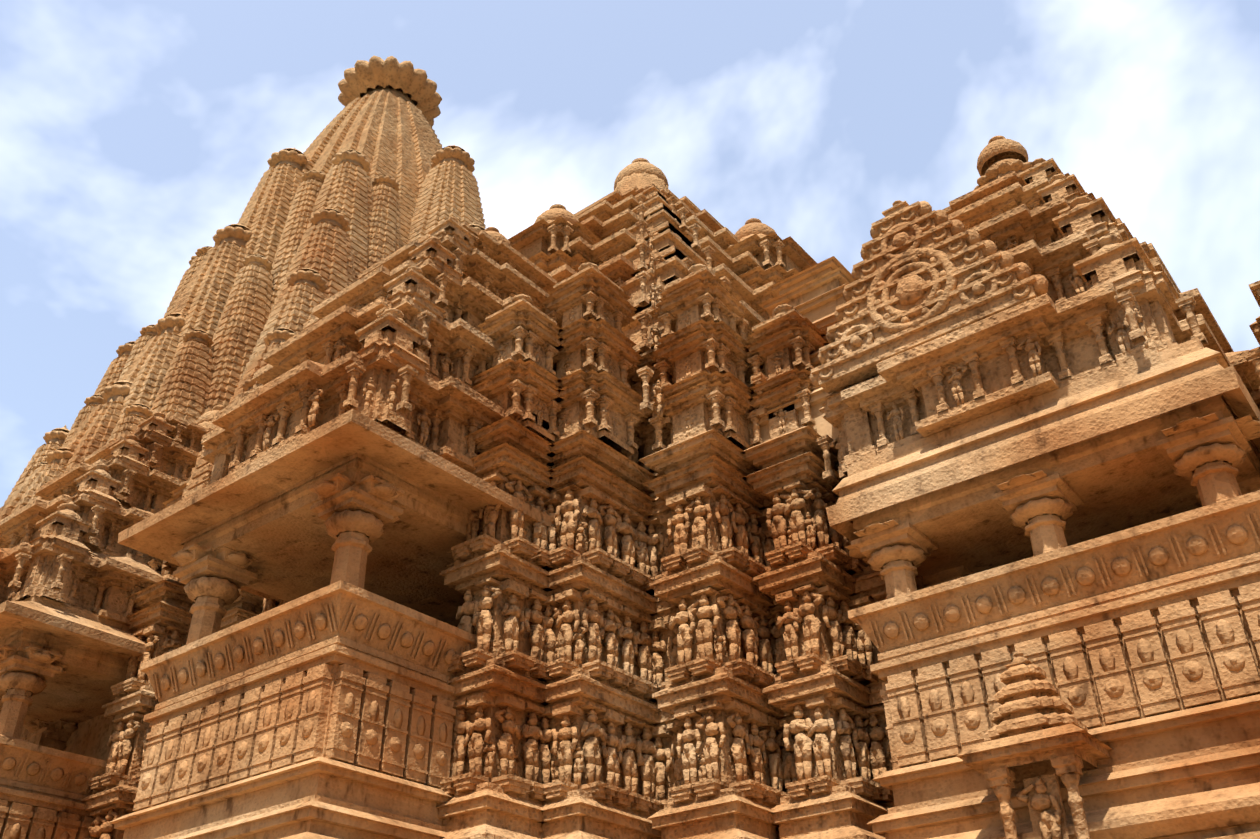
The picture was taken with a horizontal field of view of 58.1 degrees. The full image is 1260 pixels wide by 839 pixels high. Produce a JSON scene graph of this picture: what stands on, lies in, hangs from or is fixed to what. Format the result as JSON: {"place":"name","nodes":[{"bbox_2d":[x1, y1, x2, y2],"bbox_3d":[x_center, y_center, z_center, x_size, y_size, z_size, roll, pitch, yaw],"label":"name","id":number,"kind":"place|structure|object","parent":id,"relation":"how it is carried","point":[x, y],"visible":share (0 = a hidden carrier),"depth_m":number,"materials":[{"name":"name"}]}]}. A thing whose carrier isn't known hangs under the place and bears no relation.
{"place":"outdoors","nodes":[
{"label":"outdoors","id":0,"kind":"place"},
{"bbox_2d":[0,595,153,838],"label":"balcony","id":1,"kind":"structure","parent":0,"point":[63,668],"depth_m":11.71,"materials":[{"name":"brown stone"}]},
{"bbox_2d":[0,0,1259,507],"label":"sky","id":2,"kind":"structure","parent":0,"point":[133,132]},
{"bbox_2d":[826,337,1259,838],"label":"balcony","id":3,"kind":"structure","parent":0,"point":[1090,546],"depth_m":7.94,"materials":[{"name":"brown stone"}]},
{"bbox_2d":[956,651,1112,838],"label":"niche shrine","id":4,"kind":"object","parent":3,"relation":"attached to","point":[1032,719],"visible":1,"depth_m":7.23,"materials":[{"name":"stone"}]},
{"label":"ground","id":5,"kind":"structure","parent":0,"visible":0},
{"bbox_3d":[1.881,5.728,12.738,26.600,7.700,8.200,-24,-39,31],"label":"temple","id":6,"kind":"object","parent":5,"relation":"on","visible":0},
{"bbox_2d":[0,56,485,760],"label":"temple spire","id":7,"kind":"structure","parent":6,"relation":"on","point":[372,174],"depth_m":19.39,"materials":[{"name":"stone"}]},
{"bbox_2d":[0,405,224,625],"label":"tiered roof","id":8,"kind":"structure","parent":7,"relation":"on","point":[59,538],"depth_m":13.11,"materials":[{"name":"brown stone"}]},
{"bbox_2d":[81,416,924,838],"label":"carved wall","id":9,"kind":"structure","parent":6,"relation":"on","point":[677,644],"depth_m":9.38,"materials":[{"name":"stone"}]},
{"bbox_2d":[108,409,555,838],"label":"balcony","id":10,"kind":"structure","parent":9,"relation":"attached to","point":[319,704],"depth_m":8.74,"materials":[{"name":"brown stone"}]},
{"bbox_2d":[201,216,557,485],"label":"balcony roof","id":11,"kind":"structure","parent":9,"relation":"on","point":[398,341],"depth_m":10.31,"materials":[{"name":"brown stone"}]},
{"bbox_2d":[148,262,837,581],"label":"roof turrets","id":12,"kind":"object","parent":9,"relation":"on","point":[706,360],"depth_m":10.86,"materials":[{"name":"stone"}]},
{"bbox_2d":[508,158,817,466],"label":"tiered roof","id":13,"kind":"structure","parent":6,"relation":"on","point":[642,235],"depth_m":14.81,"materials":[{"name":"stone"}]},
{"bbox_2d":[745,256,853,441],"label":"restored blocks","id":14,"kind":"structure","parent":13,"relation":"on","point":[813,294],"depth_m":11.97,"materials":[{"name":"stone"}]},
{"bbox_2d":[815,135,1259,481],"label":"hall roof","id":15,"kind":"structure","parent":6,"relation":"on","point":[1113,297],"depth_m":9.19,"materials":[{"name":"brown stone"}]},
{"bbox_2d":[810,200,1047,393],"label":"pediment","id":16,"kind":"structure","parent":15,"relation":"attached to","point":[922,272],"depth_m":9.65,"materials":[{"name":"stone"}]},
{"bbox_2d":[1244,280,1259,409],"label":"porch roof","id":17,"kind":"structure","parent":6,"relation":"on","point":[1252,357],"depth_m":8.79,"materials":[{"name":"brown stone"}]}
]}

